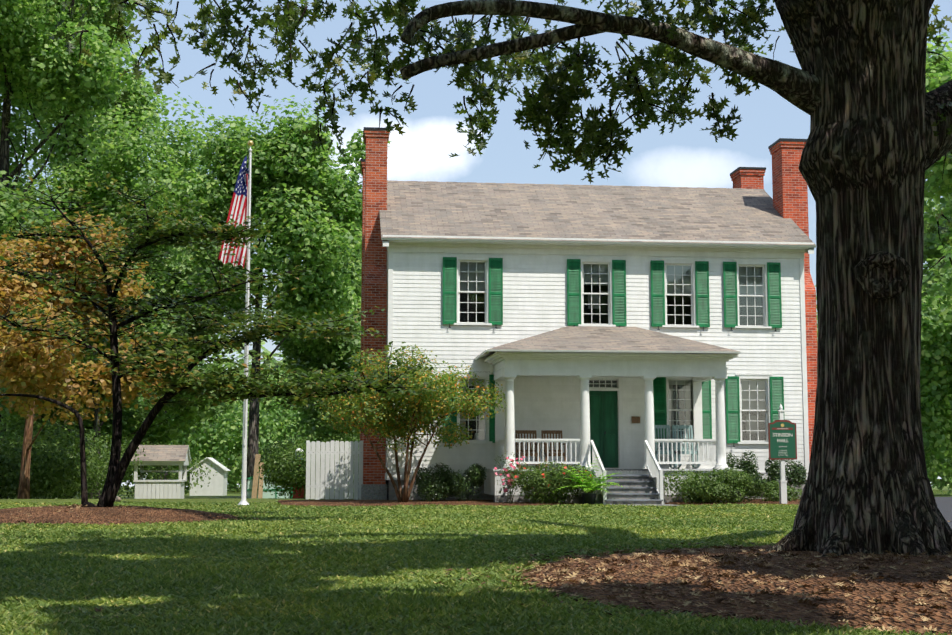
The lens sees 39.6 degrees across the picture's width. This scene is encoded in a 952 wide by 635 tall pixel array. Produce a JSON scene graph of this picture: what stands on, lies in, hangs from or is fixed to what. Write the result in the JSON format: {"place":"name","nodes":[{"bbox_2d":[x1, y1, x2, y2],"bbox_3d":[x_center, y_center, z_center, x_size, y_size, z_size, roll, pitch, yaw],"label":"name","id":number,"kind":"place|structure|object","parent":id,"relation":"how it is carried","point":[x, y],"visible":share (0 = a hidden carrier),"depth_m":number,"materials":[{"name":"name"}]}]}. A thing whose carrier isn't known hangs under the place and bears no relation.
{"place":"outdoors","nodes":[
{"label":"outdoors","id":0,"kind":"place"},
{"bbox_2d":[9,166,122,230],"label":"tree","id":1,"kind":"object","parent":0,"point":[20,188],"depth_m":74.33,"materials":[{"name":"green plant"}]},
{"bbox_2d":[187,447,190,461],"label":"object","id":2,"kind":"structure","parent":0,"point":[189,457],"depth_m":50.59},
{"bbox_2d":[0,151,445,506],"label":"dogwood tree","id":3,"kind":"object","parent":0,"point":[167,229],"depth_m":24.01,"materials":[{"name":"green plant"}]},
{"bbox_2d":[0,486,951,504],"bbox_3d":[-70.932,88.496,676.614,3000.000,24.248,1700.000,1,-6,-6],"label":"lawn ground","id":4,"kind":"structure","parent":0,"point":[231,496],"depth_m":37.89,"materials":[{"name":"green plant"}]},
{"bbox_2d":[0,170,137,388],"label":"tree","id":5,"kind":"object","parent":4,"relation":"on","point":[15,207],"depth_m":48.33,"materials":[{"name":"green plant"}]},
{"bbox_2d":[0,417,145,498],"bbox_3d":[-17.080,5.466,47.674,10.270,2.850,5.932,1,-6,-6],"label":"shrub hedge","id":6,"kind":"object","parent":4,"relation":"on","point":[38,479],"visible":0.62,"depth_m":46.25,"materials":[{"name":"green plant"}]},
{"bbox_2d":[6,413,151,490],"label":"tree line","id":7,"kind":"object","parent":4,"relation":"on","point":[125,487],"visible":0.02,"depth_m":168.01,"materials":[{"name":"plant"}]},
{"bbox_2d":[0,0,161,498],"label":"tree","id":8,"kind":"object","parent":4,"relation":"on","point":[50,67],"depth_m":61.17,"materials":[{"name":"green plant"}]},
{"bbox_2d":[35,453,129,498],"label":"shrub hedge","id":9,"kind":"object","parent":4,"relation":"on","point":[80,490],"visible":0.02,"depth_m":69.20,"materials":[{"name":"green plant"}]},
{"bbox_2d":[0,210,192,498],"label":"red leaf tree","id":10,"kind":"object","parent":4,"relation":"on","point":[17,370],"depth_m":39.62,"materials":[{"name":"plant"}]},
{"bbox_2d":[0,433,216,498],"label":"shrub hedge","id":11,"kind":"object","parent":4,"relation":"on","point":[131,466],"visible":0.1,"depth_m":51.33,"materials":[{"name":"green plant"}]},
{"bbox_2d":[0,217,224,498],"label":"tree","id":12,"kind":"object","parent":4,"relation":"on","point":[106,428],"depth_m":58.59,"materials":[{"name":"green plant"}]},
{"bbox_2d":[3,4,224,498],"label":"tree","id":13,"kind":"object","parent":4,"relation":"on","point":[116,158],"depth_m":74.87,"materials":[{"name":"green plant"}]},
{"bbox_2d":[0,506,237,524],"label":"mulch bed","id":14,"kind":"object","parent":4,"relation":"on","point":[96,515],"visible":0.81,"depth_m":22.48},
{"bbox_2d":[0,325,243,490],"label":"tree","id":15,"kind":"object","parent":4,"relation":"on","point":[192,412],"depth_m":59.88,"materials":[{"name":"green plant"}]},
{"bbox_2d":[132,462,188,498],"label":"well house","id":16,"kind":"structure","parent":4,"relation":"on","point":[159,488],"depth_m":49.02,"materials":[{"name":"white wood"}]},
{"bbox_2d":[130,445,188,461],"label":"well roof","id":17,"kind":"structure","parent":16,"relation":"on","point":[165,453],"depth_m":49.36,"materials":[{"name":"brown wood"}]},
{"bbox_2d":[136,185,229,478],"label":"tree","id":18,"kind":"object","parent":4,"relation":"on","point":[185,263],"depth_m":92.04,"materials":[{"name":"green plant"}]},
{"bbox_2d":[124,371,267,492],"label":"tree","id":19,"kind":"object","parent":4,"relation":"on","point":[227,444],"depth_m":146.81,"materials":[{"name":"green plant"}]},
{"bbox_2d":[190,458,226,495],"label":"shed walls","id":20,"kind":"structure","parent":4,"relation":"on","point":[217,484],"depth_m":96.08,"materials":[{"name":"paint"}]},
{"bbox_2d":[207,457,230,470],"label":"shed roof","id":21,"kind":"structure","parent":20,"relation":"on","point":[213,460],"depth_m":97.35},
{"bbox_2d":[126,338,315,491],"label":"tree line","id":22,"kind":"object","parent":4,"relation":"on","point":[267,352],"depth_m":166.45,"materials":[{"name":"green plant"}]},
{"bbox_2d":[238,140,253,504],"bbox_3d":[-5.594,0.071,32.306,0.320,8.990,0.320,1,-6,-6],"label":"flagpole","id":23,"kind":"object","parent":4,"relation":"on","point":[250,143],"visible":0.85,"depth_m":32.12,"materials":[{"name":"metal"}]},
{"bbox_2d":[218,156,248,267],"bbox_3d":[-5.960,-2.626,32.461,0.700,2.854,0.244,2,-7,-20],"label":"flag cloth","id":24,"kind":"object","parent":23,"relation":"attached to","point":[239,204],"visible":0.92,"depth_m":32.49,"materials":[{"name":"multicoloured fabric"}]},
{"bbox_2d":[145,355,358,492],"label":"tree","id":25,"kind":"object","parent":4,"relation":"on","point":[273,418],"visible":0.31,"depth_m":141.78,"materials":[{"name":"green plant"}]},
{"bbox_2d":[131,95,391,481],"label":"tree","id":26,"kind":"object","parent":4,"relation":"on","point":[288,173],"depth_m":69.06,"materials":[{"name":"green plant"}]},
{"bbox_2d":[226,354,303,484],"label":"tree line","id":27,"kind":"object","parent":4,"relation":"on","point":[267,411],"depth_m":168.00,"materials":[{"name":"green plant"}]},
{"bbox_2d":[246,454,292,497],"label":"greenhouse frame","id":28,"kind":"object","parent":4,"relation":"on","point":[254,489],"visible":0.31,"depth_m":62.44,"materials":[{"name":"beige"}]},
{"bbox_2d":[293,448,303,497],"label":"vintage gas pump","id":29,"kind":"object","parent":4,"relation":"on","point":[295,495],"visible":0.27,"depth_m":59.65,"materials":[{"name":"red"}]},
{"bbox_2d":[252,168,361,367],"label":"tree","id":30,"kind":"object","parent":4,"relation":"on","point":[357,281],"visible":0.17,"depth_m":78.89,"materials":[{"name":"green plant"}]},
{"bbox_2d":[257,431,359,497],"bbox_3d":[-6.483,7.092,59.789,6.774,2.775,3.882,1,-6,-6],"label":"shrub hedge","id":31,"kind":"object","parent":4,"relation":"on","point":[282,476],"visible":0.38,"depth_m":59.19,"materials":[{"name":"green plant"}]},
{"bbox_2d":[275,311,360,497],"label":"tree","id":32,"kind":"object","parent":4,"relation":"on","point":[341,350],"depth_m":75.90,"materials":[{"name":"green plant"}]},
{"bbox_2d":[306,440,362,499],"bbox_3d":[-3.928,4.251,36.727,1.582,1.660,0.113,1,-6,-6],"label":"fence panel","id":33,"kind":"object","parent":4,"relation":"on","point":[321,486],"visible":0.94,"depth_m":36.67,"materials":[{"name":"paint"}]},
{"bbox_2d":[358,159,364,484],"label":"chimney","id":34,"kind":"object","parent":4,"relation":"on","point":[362,165],"visible":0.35,"depth_m":41.90,"materials":[{"name":"brick"}]},
{"bbox_2d":[361,127,389,499],"bbox_3d":[-2.911,0.172,38.045,0.770,11.260,1.900,1,-6,-6],"label":"chimney","id":35,"kind":"object","parent":4,"relation":"on","point":[374,486],"visible":0.71,"depth_m":37.55,"materials":[{"name":"brick"}]},
{"bbox_2d":[278,500,579,505],"bbox_3d":[-1.075,4.702,33.525,7.950,0.046,4.925,1,-6,-6],"label":"mulch bed","id":36,"kind":"object","parent":4,"relation":"on","point":[372,502],"depth_m":33.13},
{"bbox_2d":[317,344,506,501],"bbox_3d":[-1.803,2.740,33.740,4.743,4.031,3.958,-4,-8,35],"label":"crape myrtle tree","id":37,"kind":"object","parent":36,"relation":"on","point":[382,407],"depth_m":33.39,"materials":[{"name":"green plant"}]},
{"bbox_2d":[412,462,453,501],"bbox_3d":[-1.113,4.285,34.370,1.162,1.032,1.234,1,-6,-6],"label":"boxwood shrub","id":38,"kind":"object","parent":36,"relation":"on","point":[433,482],"visible":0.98,"depth_m":34.11,"materials":[{"name":"green plant"}]},
{"bbox_2d":[443,463,486,500],"bbox_3d":[-0.293,4.309,34.483,1.184,1.021,0.946,1,-6,-6],"label":"boxwood shrub","id":39,"kind":"object","parent":36,"relation":"on","point":[477,475],"visible":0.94,"depth_m":34.38,"materials":[{"name":"green plant"}]},
{"bbox_2d":[494,451,527,502],"bbox_3d":[0.869,4.003,33.067,0.903,1.349,1.125,1,-6,-6],"label":"rose bush","id":40,"kind":"object","parent":36,"relation":"on","point":[509,473],"depth_m":32.88,"materials":[{"name":"pink plant"}]},
{"bbox_2d":[506,461,593,503],"bbox_3d":[1.859,4.110,32.939,2.253,1.082,1.383,1,-6,-6],"label":"azalea shrub","id":41,"kind":"object","parent":36,"relation":"on","point":[536,480],"depth_m":32.75,"materials":[{"name":"green plant"}]},
{"bbox_2d":[0,515,914,634],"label":"mulch crumbs","id":42,"kind":"object","parent":4,"relation":"on","point":[584,599],"visible":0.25,"depth_m":11.69,"materials":[{"name":"brown wood"}]},
{"bbox_2d":[0,501,951,634],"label":"lawn grass tufts","id":43,"kind":"object","parent":4,"relation":"on","point":[309,549],"visible":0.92,"depth_m":12.21,"materials":[{"name":"green plant"}]},
{"bbox_2d":[48,0,951,556],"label":"oak tree","id":44,"kind":"object","parent":4,"relation":"on","point":[875,148],"depth_m":14.02,"materials":[{"name":"plant"}]},
{"bbox_2d":[582,493,595,504],"bbox_3d":[2.743,4.421,32.105,0.360,0.300,0.360,1,-6,-6],"label":"fern pot","id":45,"kind":"object","parent":4,"relation":"on","point":[588,498],"visible":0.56,"depth_m":31.98,"materials":[{"name":"grey metal"}]},
{"bbox_2d":[556,454,622,492],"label":"fern pot fronds","id":46,"kind":"object","parent":45,"relation":"in","point":[589,489],"visible":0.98,"depth_m":32.06,"materials":[{"name":"green plant"}]},
{"bbox_2d":[382,235,813,499],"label":"house walls","id":47,"kind":"structure","parent":4,"relation":"on","point":[534,288],"depth_m":36.57,"materials":[{"name":"white wood"}]},
{"bbox_2d":[379,181,815,247],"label":"house roof","id":48,"kind":"structure","parent":47,"relation":"on","point":[523,210],"depth_m":38.51,"materials":[{"name":"grey"}]},
{"bbox_2d":[387,180,763,189],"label":"roof ridge cap","id":49,"kind":"object","parent":48,"relation":"on","point":[571,185],"visible":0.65,"depth_m":41.08,"materials":[{"name":"grey"}]},
{"bbox_2d":[454,255,772,443],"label":"house windows","id":50,"kind":"structure","parent":47,"relation":"in","point":[679,279],"depth_m":36.92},
{"bbox_2d":[443,257,784,446],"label":"window shutters","id":51,"kind":"object","parent":47,"relation":"attached to","point":[619,312],"visible":0.73,"depth_m":36.76,"materials":[{"name":"green wood"}]},
{"bbox_2d":[589,377,639,468],"bbox_3d":[3.707,2.857,36.540,1.610,2.630,0.380,1,-6,-6],"label":"house door","id":52,"kind":"structure","parent":47,"relation":"in","point":[606,412],"depth_m":36.45,"materials":[{"name":"green wood"}]},
{"bbox_2d":[730,167,765,188],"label":"chimney","id":53,"kind":"object","parent":47,"relation":"part of","point":[747,177],"visible":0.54,"depth_m":43.43,"materials":[{"name":"brick"}]},
{"bbox_2d":[484,352,742,505],"bbox_3d":[3.645,2.992,33.918,6.480,4.140,4.880,1,-6,-6],"label":"porch","id":54,"kind":"object","parent":4,"relation":"on","point":[644,485],"visible":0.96,"depth_m":34.06,"materials":[{"name":"white wood"}]},
{"bbox_2d":[475,326,565,359],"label":"porch roof","id":55,"kind":"structure","parent":54,"relation":"attached to","point":[484,353],"depth_m":35.10,"materials":[{"name":"grey"}]},
{"bbox_2d":[515,430,565,468],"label":"rocking chairs","id":56,"kind":"object","parent":54,"relation":"on","point":[544,432],"visible":0.6,"depth_m":35.30,"materials":[{"name":"wood"}]},
{"bbox_2d":[487,326,740,352],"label":"porch roof","id":57,"kind":"structure","parent":54,"relation":"on","point":[600,339],"depth_m":34.60,"materials":[{"name":"grey"}]},
{"bbox_2d":[654,425,700,468],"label":"rocking chairs","id":58,"kind":"object","parent":54,"relation":"on","point":[683,427],"visible":0.71,"depth_m":35.95,"materials":[{"name":"wood"}]},
{"bbox_2d":[651,330,740,353],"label":"porch roof","id":59,"kind":"structure","parent":54,"relation":"attached to","point":[714,353],"depth_m":35.43,"materials":[{"name":"grey"}]},
{"bbox_2d":[665,499,799,504],"bbox_3d":[7.418,4.786,34.275,6.000,0.046,5.217,1,-6,-6],"label":"mulch bed","id":60,"kind":"object","parent":4,"relation":"on","point":[793,502],"depth_m":33.38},
{"bbox_2d":[663,467,750,502],"bbox_3d":[5.691,4.226,33.263,2.440,0.930,1.454,1,-6,-6],"label":"azalea shrub","id":61,"kind":"object","parent":60,"relation":"on","point":[701,489],"visible":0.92,"depth_m":32.91,"materials":[{"name":"green plant"}]},
{"bbox_2d":[710,469,769,502],"bbox_3d":[6.665,4.282,33.610,1.523,0.869,1.253,1,-6,-6],"label":"shrub","id":62,"kind":"object","parent":60,"relation":"on","point":[753,482],"visible":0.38,"depth_m":33.38,"materials":[{"name":"green plant"}]},
{"bbox_2d":[726,450,759,500],"bbox_3d":[7.021,4.196,35.111,1.025,1.370,1.122,1,-6,-6],"label":"holly shrub","id":63,"kind":"object","parent":60,"relation":"on","point":[746,465],"visible":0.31,"depth_m":34.86,"materials":[{"name":"green plant"}]},
{"bbox_2d":[750,480,802,500],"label":"shrub","id":64,"kind":"object","parent":60,"relation":"on","point":[772,489],"visible":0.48,"depth_m":34.27,"materials":[{"name":"green plant"}]},
{"bbox_2d":[768,404,796,503],"bbox_3d":[7.673,3.420,33.147,0.720,2.520,0.170,1,-6,-6],"label":"sign post","id":65,"kind":"object","parent":60,"relation":"on","point":[790,442],"visible":0.92,"depth_m":33.09,"materials":[{"name":"green metal"}]},
{"bbox_2d":[773,433,791,436],"bbox_3d":[7.680,2.941,33.117,0.505,0.088,0.002,1,-6,-6],"label":"sign text","id":66,"kind":"object","parent":65,"relation":"attached to","point":[779,434],"visible":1,"depth_m":33.11},
{"bbox_2d":[765,458,806,498],"bbox_3d":[8.276,4.305,35.416,1.234,1.231,1.017,1,-6,-6],"label":"holly shrub","id":67,"kind":"object","parent":60,"relation":"on","point":[797,474],"visible":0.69,"depth_m":35.37,"materials":[{"name":"green plant"}]},
{"bbox_2d":[518,546,951,634],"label":"mulch bed","id":68,"kind":"object","parent":4,"relation":"on","point":[905,610],"visible":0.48,"depth_m":10.04,"materials":[{"name":"brown wood"}]},
{"bbox_2d":[2,504,951,634],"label":"fallen leaves","id":69,"kind":"object","parent":68,"relation":"on","point":[757,554],"visible":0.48,"depth_m":10.90,"materials":[{"name":"brown plant"}]},
{"bbox_2d":[768,138,816,462],"bbox_3d":[9.449,0.317,39.348,0.910,11.260,1.900,1,-6,-6],"label":"chimney","id":70,"kind":"object","parent":4,"relation":"on","point":[790,191],"visible":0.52,"depth_m":39.30,"materials":[{"name":"brick"}]},
{"bbox_2d":[815,281,951,494],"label":"tree","id":71,"kind":"object","parent":4,"relation":"on","point":[936,380],"visible":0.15,"depth_m":87.25,"materials":[{"name":"green plant"}]},
{"bbox_2d":[816,315,951,489],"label":"tree","id":72,"kind":"object","parent":4,"relation":"on","point":[944,474],"depth_m":128.43,"materials":[{"name":"green plant"}]},
{"bbox_2d":[921,193,951,361],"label":"tree","id":73,"kind":"object","parent":4,"relation":"on","point":[930,251],"depth_m":98.09,"materials":[{"name":"green plant"}]},
{"bbox_2d":[922,32,951,314],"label":"tree","id":74,"kind":"object","parent":4,"relation":"on","point":[938,74],"depth_m":52.86,"materials":[{"name":"green plant"}]},
{"bbox_2d":[924,171,951,230],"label":"tree","id":75,"kind":"object","parent":4,"relation":"on","point":[931,205],"visible":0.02,"depth_m":72.74,"materials":[{"name":"green plant"}]},
{"bbox_2d":[927,456,951,489],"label":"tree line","id":76,"kind":"object","parent":4,"relation":"on","point":[932,481],"depth_m":169.28,"materials":[{"name":"green plant"}]},
{"bbox_2d":[0,0,951,486],"label":"sky","id":77,"kind":"structure","parent":0,"point":[687,156],"materials":[{"name":"blue"}]},
{"bbox_2d":[935,497,951,528],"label":"driveway","id":78,"kind":"structure","parent":0,"point":[944,505],"depth_m":30.44,"materials":[{"name":"concrete"}]}
]}

